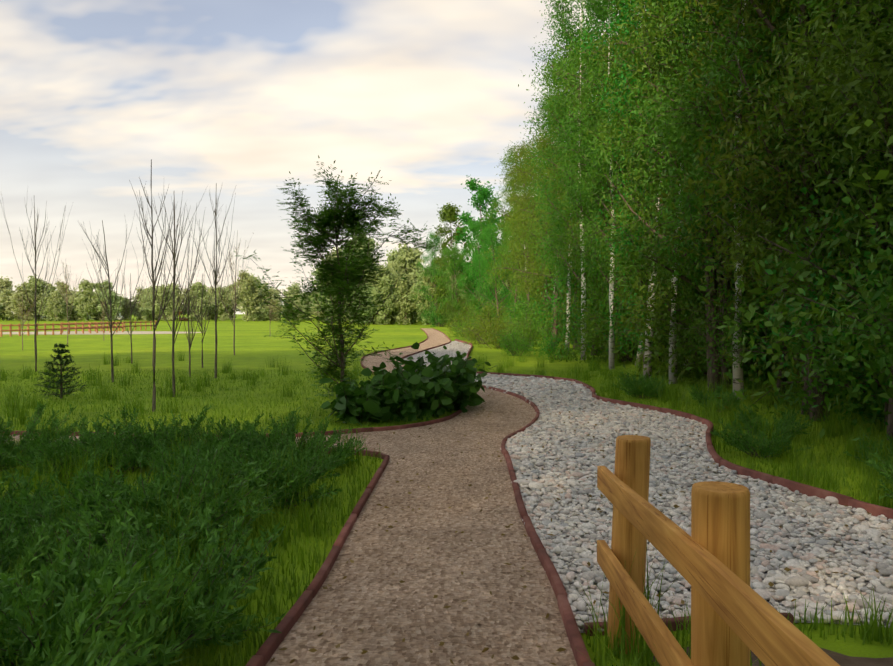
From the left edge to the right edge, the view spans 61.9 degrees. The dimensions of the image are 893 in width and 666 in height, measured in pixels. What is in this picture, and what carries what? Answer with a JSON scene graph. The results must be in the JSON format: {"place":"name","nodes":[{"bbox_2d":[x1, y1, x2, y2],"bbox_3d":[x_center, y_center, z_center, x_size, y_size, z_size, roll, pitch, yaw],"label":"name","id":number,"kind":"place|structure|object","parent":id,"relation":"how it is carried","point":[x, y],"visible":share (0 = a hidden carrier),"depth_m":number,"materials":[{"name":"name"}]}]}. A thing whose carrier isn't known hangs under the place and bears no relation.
{"place":"outdoors","nodes":[
{"label":"outdoors","id":0,"kind":"place"},
{"bbox_2d":[0,0,645,313],"label":"sky","id":1,"kind":"structure","parent":0,"point":[245,95],"materials":[{"name":"white"}]},
{"bbox_2d":[0,314,892,665],"bbox_3d":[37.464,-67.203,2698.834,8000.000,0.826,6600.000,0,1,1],"label":"ground","id":2,"kind":"structure","parent":0,"point":[254,348],"depth_m":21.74,"materials":[{"name":"green plant"}]},
{"bbox_2d":[0,288,16,320],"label":"tree","id":3,"kind":"object","parent":2,"relation":"on","point":[4,298],"visible":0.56,"depth_m":230.64,"materials":[{"name":"green plant"}]},
{"bbox_2d":[6,284,39,320],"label":"tree","id":4,"kind":"object","parent":2,"relation":"on","point":[20,293],"visible":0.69,"depth_m":212.21,"materials":[{"name":"green plant"}]},
{"bbox_2d":[7,274,51,320],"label":"tree","id":5,"kind":"object","parent":2,"relation":"on","point":[39,288],"visible":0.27,"depth_m":215.36,"materials":[{"name":"green plant"}]},
{"bbox_2d":[0,189,70,370],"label":"bare sapling","id":6,"kind":"object","parent":2,"relation":"on","point":[35,340],"visible":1,"depth_m":26.18,"materials":[{"name":"brown plant"}]},
{"bbox_2d":[36,297,65,320],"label":"tree","id":7,"kind":"object","parent":2,"relation":"on","point":[39,303],"visible":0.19,"depth_m":211.86,"materials":[{"name":"green plant"}]},
{"bbox_2d":[44,288,70,320],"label":"tree","id":8,"kind":"object","parent":2,"relation":"on","point":[54,301],"visible":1,"depth_m":205.17,"materials":[{"name":"green plant"}]},
{"bbox_2d":[33,343,87,398],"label":"spruce","id":9,"kind":"object","parent":2,"relation":"on","point":[60,368],"visible":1,"depth_m":17.79,"materials":[{"name":"green plant"}]},
{"bbox_2d":[53,263,83,342],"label":"bare sapling","id":10,"kind":"object","parent":2,"relation":"on","point":[66,280],"visible":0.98,"depth_m":49.54,"materials":[{"name":"brown plant"}]},
{"bbox_2d":[0,321,156,336],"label":"timber fence","id":11,"kind":"object","parent":2,"relation":"on","point":[89,327],"visible":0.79,"depth_m":76.49,"materials":[{"name":"brown wood"}]},
{"bbox_2d":[68,278,99,320],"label":"tree","id":12,"kind":"object","parent":2,"relation":"on","point":[87,295],"visible":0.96,"depth_m":202.79,"materials":[{"name":"green plant"}]},
{"bbox_2d":[2,331,200,334],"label":"paved area","id":13,"kind":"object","parent":2,"relation":"on","point":[117,332],"visible":0.86,"depth_m":80.95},
{"bbox_2d":[93,289,123,320],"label":"tree","id":14,"kind":"object","parent":2,"relation":"on","point":[117,304],"visible":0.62,"depth_m":204.57,"materials":[{"name":"green plant"}]},
{"bbox_2d":[79,212,151,381],"bbox_3d":[-9.994,-1.056,21.965,2.162,5.253,1.657,0,1,1],"label":"bare sapling","id":15,"kind":"object","parent":2,"relation":"on","point":[110,325],"visible":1,"depth_m":22.09,"materials":[{"name":"brown plant"}]},
{"bbox_2d":[120,270,148,363],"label":"bare sapling","id":16,"kind":"object","parent":2,"relation":"on","point":[130,328],"visible":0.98,"depth_m":30.45,"materials":[{"name":"brown plant"}]},
{"bbox_2d":[136,293,158,320],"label":"tree","id":17,"kind":"object","parent":2,"relation":"on","point":[146,302],"visible":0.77,"depth_m":216.35,"materials":[{"name":"green plant"}]},
{"bbox_2d":[149,285,178,320],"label":"tree","id":18,"kind":"object","parent":2,"relation":"on","point":[168,310],"visible":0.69,"depth_m":204.13,"materials":[{"name":"green plant"}]},
{"bbox_2d":[129,159,204,411],"bbox_3d":[-5.790,-0.928,15.528,1.203,5.327,1.294,-1,2,-39],"label":"bare sapling","id":19,"kind":"object","parent":2,"relation":"on","point":[154,339],"visible":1,"depth_m":15.46,"materials":[{"name":"brown plant"}]},
{"bbox_2d":[140,192,218,396],"bbox_3d":[-6.388,-0.890,17.925,1.496,5.125,2.026,-1,2,-31],"label":"bare sapling","id":20,"kind":"object","parent":2,"relation":"on","point":[173,329],"visible":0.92,"depth_m":18.08,"materials":[{"name":"brown plant"}]},
{"bbox_2d":[179,265,207,376],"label":"bare sapling","id":21,"kind":"object","parent":2,"relation":"on","point":[190,340],"visible":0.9,"depth_m":23.96,"materials":[{"name":"brown plant"}]},
{"bbox_2d":[183,280,214,320],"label":"tree","id":22,"kind":"object","parent":2,"relation":"on","point":[198,296],"visible":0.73,"depth_m":203.08,"materials":[{"name":"green plant"}]},
{"bbox_2d":[187,274,214,367],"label":"bare sapling","id":23,"kind":"object","parent":2,"relation":"on","point":[202,331],"visible":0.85,"depth_m":28.04,"materials":[{"name":"brown plant"}]},
{"bbox_2d":[191,183,235,377],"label":"bare sapling","id":24,"kind":"object","parent":2,"relation":"on","point":[216,270],"visible":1,"depth_m":23.50,"materials":[{"name":"brown plant"}]},
{"bbox_2d":[210,285,234,320],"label":"tree","id":25,"kind":"object","parent":2,"relation":"on","point":[221,310],"visible":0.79,"depth_m":220.88,"materials":[{"name":"green plant"}]},
{"bbox_2d":[212,230,249,354],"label":"bare sapling","id":26,"kind":"object","parent":2,"relation":"on","point":[234,307],"visible":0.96,"depth_m":36.54,"materials":[{"name":"brown plant"}]},
{"bbox_2d":[227,269,264,320],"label":"tree","id":27,"kind":"object","parent":2,"relation":"on","point":[249,294],"visible":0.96,"depth_m":203.19,"materials":[{"name":"green plant"}]},
{"bbox_2d":[4,328,576,665],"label":"footpath","id":28,"kind":"structure","parent":2,"relation":"on","point":[378,603],"depth_m":5.68,"materials":[{"name":"brown gravel"}]},
{"bbox_2d":[270,377,879,665],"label":"fallen leaves","id":29,"kind":"object","parent":28,"relation":"on","point":[560,649],"visible":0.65,"depth_m":6.02,"materials":[{"name":"brown plant"}]},
{"bbox_2d":[280,282,302,320],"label":"tree","id":30,"kind":"object","parent":2,"relation":"on","point":[285,293],"visible":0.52,"depth_m":226.66,"materials":[{"name":"green plant"}]},
{"bbox_2d":[308,257,344,321],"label":"tree","id":31,"kind":"object","parent":2,"relation":"on","point":[318,294],"visible":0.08,"depth_m":161.81,"materials":[{"name":"green plant"}]},
{"bbox_2d":[234,155,441,411],"bbox_3d":[-1.992,-0.844,15.466,3.850,5.157,3.758,0,1,1],"label":"tree","id":32,"kind":"object","parent":2,"relation":"on","point":[347,274],"visible":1,"depth_m":15.20,"materials":[{"name":"green plant"}]},
{"bbox_2d":[347,283,376,323],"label":"tree","id":33,"kind":"object","parent":2,"relation":"on","point":[371,311],"visible":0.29,"depth_m":140.59,"materials":[{"name":"green plant"}]},
{"bbox_2d":[365,265,401,324],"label":"tree","id":34,"kind":"object","parent":2,"relation":"on","point":[379,275],"visible":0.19,"depth_m":143.07,"materials":[{"name":"green plant"}]},
{"bbox_2d":[369,274,402,324],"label":"tree","id":35,"kind":"object","parent":2,"relation":"on","point":[385,281],"visible":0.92,"depth_m":137.60,"materials":[{"name":"green plant"}]},
{"bbox_2d":[391,274,417,324],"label":"tree","id":36,"kind":"object","parent":2,"relation":"on","point":[405,304],"visible":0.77,"depth_m":138.13,"materials":[{"name":"green plant"}]},
{"bbox_2d":[387,240,423,322],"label":"tree","id":37,"kind":"object","parent":2,"relation":"on","point":[407,258],"visible":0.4,"depth_m":167.80,"materials":[{"name":"green plant"}]},
{"bbox_2d":[319,342,497,425],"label":"broadleaf shrubs","id":38,"kind":"object","parent":2,"relation":"on","point":[413,390],"visible":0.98,"depth_m":14.34,"materials":[{"name":"green plant"}]},
{"bbox_2d":[405,270,438,324],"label":"tree","id":39,"kind":"object","parent":2,"relation":"on","point":[419,282],"visible":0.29,"depth_m":136.14,"materials":[{"name":"green plant"}]},
{"bbox_2d":[412,232,451,325],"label":"forest tree","id":40,"kind":"object","parent":2,"relation":"on","point":[433,253],"visible":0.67,"depth_m":129.19,"materials":[{"name":"green plant"}]},
{"bbox_2d":[413,267,450,324],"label":"tree","id":41,"kind":"object","parent":2,"relation":"on","point":[423,298],"visible":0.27,"depth_m":134.24,"materials":[{"name":"green plant"}]},
{"bbox_2d":[419,302,454,326],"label":"underwood","id":42,"kind":"object","parent":2,"relation":"on","point":[433,317],"visible":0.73,"depth_m":117.88,"materials":[{"name":"green plant"}]},
{"bbox_2d":[0,370,892,665],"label":"shrubs","id":43,"kind":"object","parent":2,"relation":"on","point":[74,632],"visible":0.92,"depth_m":5.33,"materials":[{"name":"green plant"}]},
{"bbox_2d":[3,328,892,665],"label":"kerbs","id":44,"kind":"structure","parent":2,"relation":"on","point":[265,652],"depth_m":7.30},
{"bbox_2d":[429,203,478,322],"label":"tree","id":45,"kind":"object","parent":2,"relation":"on","point":[450,211],"visible":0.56,"depth_m":123.54,"materials":[{"name":"green plant"}]},
{"bbox_2d":[433,295,475,326],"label":"underwood","id":46,"kind":"object","parent":2,"relation":"on","point":[446,308],"visible":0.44,"depth_m":116.76,"materials":[{"name":"green plant"}]},
{"bbox_2d":[431,244,478,313],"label":"forest tree","id":47,"kind":"object","parent":2,"relation":"on","point":[454,255],"visible":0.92,"depth_m":115.48,"materials":[{"name":"green plant"}]},
{"bbox_2d":[443,294,487,336],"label":"shrub","id":48,"kind":"object","parent":2,"relation":"on","point":[462,319],"visible":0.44,"depth_m":65.59,"materials":[{"name":"green plant"}]},
{"bbox_2d":[449,299,488,339],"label":"shrub","id":49,"kind":"object","parent":2,"relation":"on","point":[463,325],"visible":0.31,"depth_m":57.99,"materials":[{"name":"green plant"}]},
{"bbox_2d":[456,218,496,315],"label":"forest tree","id":50,"kind":"object","parent":2,"relation":"on","point":[468,267],"visible":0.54,"depth_m":103.00,"materials":[{"name":"green plant"}]},
{"bbox_2d":[450,175,512,314],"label":"tree","id":51,"kind":"object","parent":2,"relation":"on","point":[482,193],"visible":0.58,"depth_m":117.77,"materials":[{"name":"green plant"}]},
{"bbox_2d":[458,293,506,343],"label":"shrub","id":52,"kind":"object","parent":2,"relation":"on","point":[476,338],"visible":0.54,"depth_m":49.78,"materials":[{"name":"green plant"}]},
{"bbox_2d":[460,301,521,348],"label":"shrub","id":53,"kind":"object","parent":2,"relation":"on","point":[488,328],"visible":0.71,"depth_m":43.87,"materials":[{"name":"green plant"}]},
{"bbox_2d":[469,223,516,319],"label":"forest tree","id":54,"kind":"object","parent":2,"relation":"on","point":[491,231],"visible":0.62,"depth_m":92.05,"materials":[{"name":"green plant"}]},
{"bbox_2d":[484,195,537,316],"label":"forest tree","id":55,"kind":"object","parent":2,"relation":"on","point":[505,239],"visible":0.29,"depth_m":82.78,"materials":[{"name":"green plant"}]},
{"bbox_2d":[492,325,535,355],"bbox_3d":[3.433,0.314,35.724,2.558,1.747,1.996,1,2,20],"label":"shrub","id":56,"kind":"object","parent":2,"relation":"on","point":[507,344],"visible":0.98,"depth_m":35.75,"materials":[{"name":"green plant"}]},
{"bbox_2d":[479,148,552,308],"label":"forest tree","id":57,"kind":"object","parent":2,"relation":"on","point":[508,191],"visible":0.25,"depth_m":65.61,"materials":[{"name":"green plant"}]},
{"bbox_2d":[483,307,548,351],"bbox_3d":[3.773,-0.193,39.837,2.994,2.621,3.837,1,2,21],"label":"shrub","id":58,"kind":"object","parent":2,"relation":"on","point":[525,330],"visible":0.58,"depth_m":39.92,"materials":[{"name":"green plant"}]},
{"bbox_2d":[481,296,554,345],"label":"shrub","id":59,"kind":"object","parent":2,"relation":"on","point":[534,322],"visible":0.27,"depth_m":46.48,"materials":[{"name":"green plant"}]},
{"bbox_2d":[498,138,539,312],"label":"forest tree","id":60,"kind":"object","parent":2,"relation":"on","point":[520,218],"visible":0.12,"depth_m":72.64,"materials":[{"name":"green plant"}]},
{"bbox_2d":[496,292,551,336],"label":"underwood","id":61,"kind":"object","parent":2,"relation":"on","point":[534,304],"visible":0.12,"depth_m":63.62,"materials":[{"name":"green plant"}]},
{"bbox_2d":[494,131,579,337],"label":"forest tree","id":62,"kind":"object","parent":2,"relation":"on","point":[512,199],"visible":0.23,"depth_m":56.87,"materials":[{"name":"green plant"}]},
{"bbox_2d":[481,100,595,344],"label":"forest tree","id":63,"kind":"object","parent":2,"relation":"on","point":[531,272],"visible":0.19,"depth_m":46.56,"materials":[{"name":"green plant"}]},
{"bbox_2d":[504,265,579,342],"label":"underwood","id":64,"kind":"object","parent":2,"relation":"on","point":[564,295],"visible":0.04,"depth_m":50.48,"materials":[{"name":"green plant"}]},
{"bbox_2d":[514,64,578,329],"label":"forest tree","id":65,"kind":"object","parent":2,"relation":"on","point":[542,309],"visible":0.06,"depth_m":51.58,"materials":[{"name":"green plant"}]},
{"bbox_2d":[514,10,602,353],"bbox_3d":[6.117,-7.582,37.802,5.382,17.779,5.490,0,2,17],"label":"forest tree","id":66,"kind":"object","parent":2,"relation":"on","point":[569,282],"visible":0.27,"depth_m":37.82,"materials":[{"name":"green plant"}]},
{"bbox_2d":[534,330,582,359],"bbox_3d":[4.963,0.523,32.781,2.132,1.456,1.664,0,2,-13],"label":"shrub","id":67,"kind":"object","parent":2,"relation":"on","point":[554,346],"visible":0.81,"depth_m":32.77,"materials":[{"name":"green plant"}]},
{"bbox_2d":[514,86,616,347],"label":"forest tree","id":68,"kind":"object","parent":2,"relation":"on","point":[535,234],"visible":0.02,"depth_m":41.17,"materials":[{"name":"green plant"}]},
{"bbox_2d":[516,0,628,359],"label":"forest tree","id":69,"kind":"object","parent":2,"relation":"on","point":[563,9],"visible":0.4,"depth_m":32.98,"materials":[{"name":"green plant"}]},
{"bbox_2d":[529,248,626,352],"bbox_3d":[8.375,-1.782,37.581,7.121,6.201,6.890,-1,2,-24],"label":"underwood","id":70,"kind":"object","parent":2,"relation":"on","point":[552,301],"visible":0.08,"depth_m":37.98,"materials":[{"name":"green plant"}]},
{"bbox_2d":[523,21,649,354],"bbox_3d":[7.387,-6.758,35.251,7.597,16.207,7.939,0,2,-10],"label":"forest tree","id":71,"kind":"object","parent":2,"relation":"on","point":[545,147],"visible":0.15,"depth_m":35.68,"materials":[{"name":"green plant"}]},
{"bbox_2d":[518,0,671,360],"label":"forest tree","id":72,"kind":"object","parent":2,"relation":"on","point":[587,112],"visible":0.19,"depth_m":29.03,"materials":[{"name":"green plant"}]},
{"bbox_2d":[548,0,648,368],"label":"forest tree","id":73,"kind":"object","parent":2,"relation":"on","point":[596,10],"visible":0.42,"depth_m":27.14,"materials":[{"name":"green plant"}]},
{"bbox_2d":[547,286,663,363],"bbox_3d":[7.067,-0.521,30.466,6.227,3.930,6.181,1,2,40],"label":"underwood","id":74,"kind":"object","parent":2,"relation":"on","point":[602,349],"visible":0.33,"depth_m":30.24,"materials":[{"name":"green plant"}]},
{"bbox_2d":[536,0,703,368],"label":"forest tree","id":75,"kind":"object","parent":2,"relation":"on","point":[567,61],"visible":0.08,"depth_m":25.21,"materials":[{"name":"green plant"}]},
{"bbox_2d":[566,0,697,378],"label":"forest tree","id":76,"kind":"object","parent":2,"relation":"on","point":[649,344],"visible":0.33,"depth_m":22.85,"materials":[{"name":"green plant"}]},
{"bbox_2d":[583,109,696,361],"bbox_3d":[8.153,-4.064,28.687,5.033,10.934,6.260,0,1,-11],"label":"birch tree","id":77,"kind":"object","parent":2,"relation":"on","point":[609,262],"visible":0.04,"depth_m":29.21,"materials":[{"name":"green plant"}]},
{"bbox_2d":[566,0,718,383],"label":"forest tree","id":78,"kind":"object","parent":2,"relation":"on","point":[672,342],"visible":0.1,"depth_m":21.29,"materials":[{"name":"green plant"}]},
{"bbox_2d":[404,341,892,632],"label":"pebble bed","id":79,"kind":"object","parent":2,"relation":"on","point":[453,347],"visible":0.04,"depth_m":6.63,"materials":[{"name":"grey gravel"}]},
{"bbox_2d":[423,362,599,401],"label":"pebbles","id":80,"kind":"object","parent":79,"relation":"on","point":[526,387],"visible":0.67,"depth_m":19.86,"materials":[{"name":"grey gravel"}]},
{"bbox_2d":[500,400,823,502],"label":"pebbles","id":81,"kind":"object","parent":79,"relation":"on","point":[664,454],"visible":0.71,"depth_m":10.62,"materials":[{"name":"grey gravel"}]},
{"bbox_2d":[522,496,892,631],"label":"pebbles","id":82,"kind":"object","parent":79,"relation":"on","point":[850,556],"visible":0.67,"depth_m":5.97,"materials":[{"name":"grey gravel"}]},
{"bbox_2d":[571,83,767,380],"bbox_3d":[7.489,-3.441,22.244,6.969,10.286,5.508,0,1,-3],"label":"birch tree","id":83,"kind":"object","parent":2,"relation":"on","point":[692,273],"visible":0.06,"depth_m":22.48,"materials":[{"name":"green plant"}]},
{"bbox_2d":[612,0,777,384],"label":"forest tree","id":84,"kind":"object","parent":2,"relation":"on","point":[656,36],"visible":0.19,"depth_m":20.02,"materials":[{"name":"green plant"}]},
{"bbox_2d":[555,0,840,391],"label":"forest tree","id":85,"kind":"object","parent":2,"relation":"on","point":[661,256],"visible":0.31,"depth_m":18.70,"materials":[{"name":"green plant"}]},
{"bbox_2d":[600,0,801,388],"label":"birch tree","id":86,"kind":"object","parent":2,"relation":"on","point":[670,168],"visible":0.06,"depth_m":18.64,"materials":[{"name":"green plant"}]},
{"bbox_2d":[603,263,799,381],"bbox_3d":[8.273,-0.589,22.500,6.928,4.372,6.876,0,1,-2],"label":"underwood","id":87,"kind":"object","parent":2,"relation":"on","point":[695,366],"visible":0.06,"depth_m":22.14,"materials":[{"name":"green plant"}]},
{"bbox_2d":[513,387,891,619],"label":"stones","id":88,"kind":"object","parent":2,"relation":"on","point":[795,581],"visible":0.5,"depth_m":7.10,"materials":[{"name":"grey stone"}]},
{"bbox_2d":[601,244,827,381],"bbox_3d":[8.808,-0.793,22.988,7.726,4.876,7.668,0,1,7],"label":"underwood","id":89,"kind":"object","parent":2,"relation":"on","point":[656,337],"visible":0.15,"depth_m":21.58,"materials":[{"name":"green plant"}]},
{"bbox_2d":[597,435,839,665],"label":"log fence","id":90,"kind":"object","parent":2,"relation":"on","point":[736,618],"visible":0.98,"depth_m":2.52,"materials":[{"name":"brown wood"}]},
{"bbox_2d":[633,0,844,400],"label":"forest tree","id":91,"kind":"object","parent":2,"relation":"on","point":[738,371],"visible":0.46,"depth_m":16.25,"materials":[{"name":"green plant"}]},
{"bbox_2d":[609,0,877,395],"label":"birch tree","id":92,"kind":"object","parent":2,"relation":"on","point":[681,244],"visible":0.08,"depth_m":17.07,"materials":[{"name":"green plant"}]},
{"bbox_2d":[680,262,847,377],"bbox_3d":[9.581,-0.973,21.745,5.769,5.024,5.582,0,1,0],"label":"underwood","id":93,"kind":"object","parent":2,"relation":"on","point":[745,374],"depth_m":21.37,"materials":[{"name":"green plant"}]},
{"bbox_2d":[646,0,892,428],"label":"tree","id":94,"kind":"object","parent":2,"relation":"on","point":[735,156],"visible":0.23,"depth_m":13.90,"materials":[{"name":"green plant"}]},
{"bbox_2d":[646,0,892,421],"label":"forest tree","id":95,"kind":"object","parent":2,"relation":"on","point":[740,57],"visible":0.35,"depth_m":13.38,"materials":[{"name":"green plant"}]},
{"bbox_2d":[650,647,892,665],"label":"bare soil patch","id":96,"kind":"object","parent":2,"relation":"on","point":[842,659],"visible":0.25,"depth_m":3.97,"materials":[{"name":"brown soil"}]},
{"bbox_2d":[653,0,892,389],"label":"forest tree","id":97,"kind":"object","parent":2,"relation":"on","point":[679,133],"visible":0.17,"depth_m":14.76,"materials":[{"name":"green plant"}]},
{"bbox_2d":[661,0,892,439],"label":"forest tree","id":98,"kind":"object","parent":2,"relation":"on","point":[854,80],"visible":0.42,"depth_m":10.26,"materials":[{"name":"green plant"}]},
{"bbox_2d":[676,0,892,426],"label":"tree","id":99,"kind":"object","parent":2,"relation":"on","point":[781,218],"visible":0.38,"depth_m":12.12,"materials":[{"name":"green plant"}]},
{"bbox_2d":[698,118,892,437],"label":"tree","id":100,"kind":"object","parent":2,"relation":"on","point":[888,393],"visible":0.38,"depth_m":11.33,"materials":[{"name":"green plant"}]},
{"bbox_2d":[721,0,892,382],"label":"forest tree","id":101,"kind":"object","parent":2,"relation":"on","point":[780,148],"visible":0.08,"depth_m":13.40,"materials":[{"name":"green plant"}]},
{"bbox_2d":[740,187,892,424],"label":"tree","id":102,"kind":"object","parent":2,"relation":"on","point":[838,273],"visible":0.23,"depth_m":11.73,"materials":[{"name":"green plant"}]},
{"bbox_2d":[742,0,892,351],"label":"tree","id":103,"kind":"object","parent":2,"relation":"on","point":[871,20],"visible":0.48,"depth_m":10.84,"materials":[{"name":"green plant"}]},
{"bbox_2d":[751,256,892,432],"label":"tree","id":104,"kind":"object","parent":2,"relation":"on","point":[811,400],"visible":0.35,"depth_m":12.79,"materials":[{"name":"green plant"}]},
{"bbox_2d":[757,108,892,471],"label":"tree","id":105,"kind":"object","parent":2,"relation":"on","point":[882,174],"visible":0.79,"depth_m":9.52,"materials":[{"name":"green plant"}]},
{"bbox_2d":[791,195,892,440],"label":"underwood","id":106,"kind":"object","parent":2,"relation":"on","point":[880,363],"visible":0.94,"depth_m":9.15,"materials":[{"name":"green plant"}]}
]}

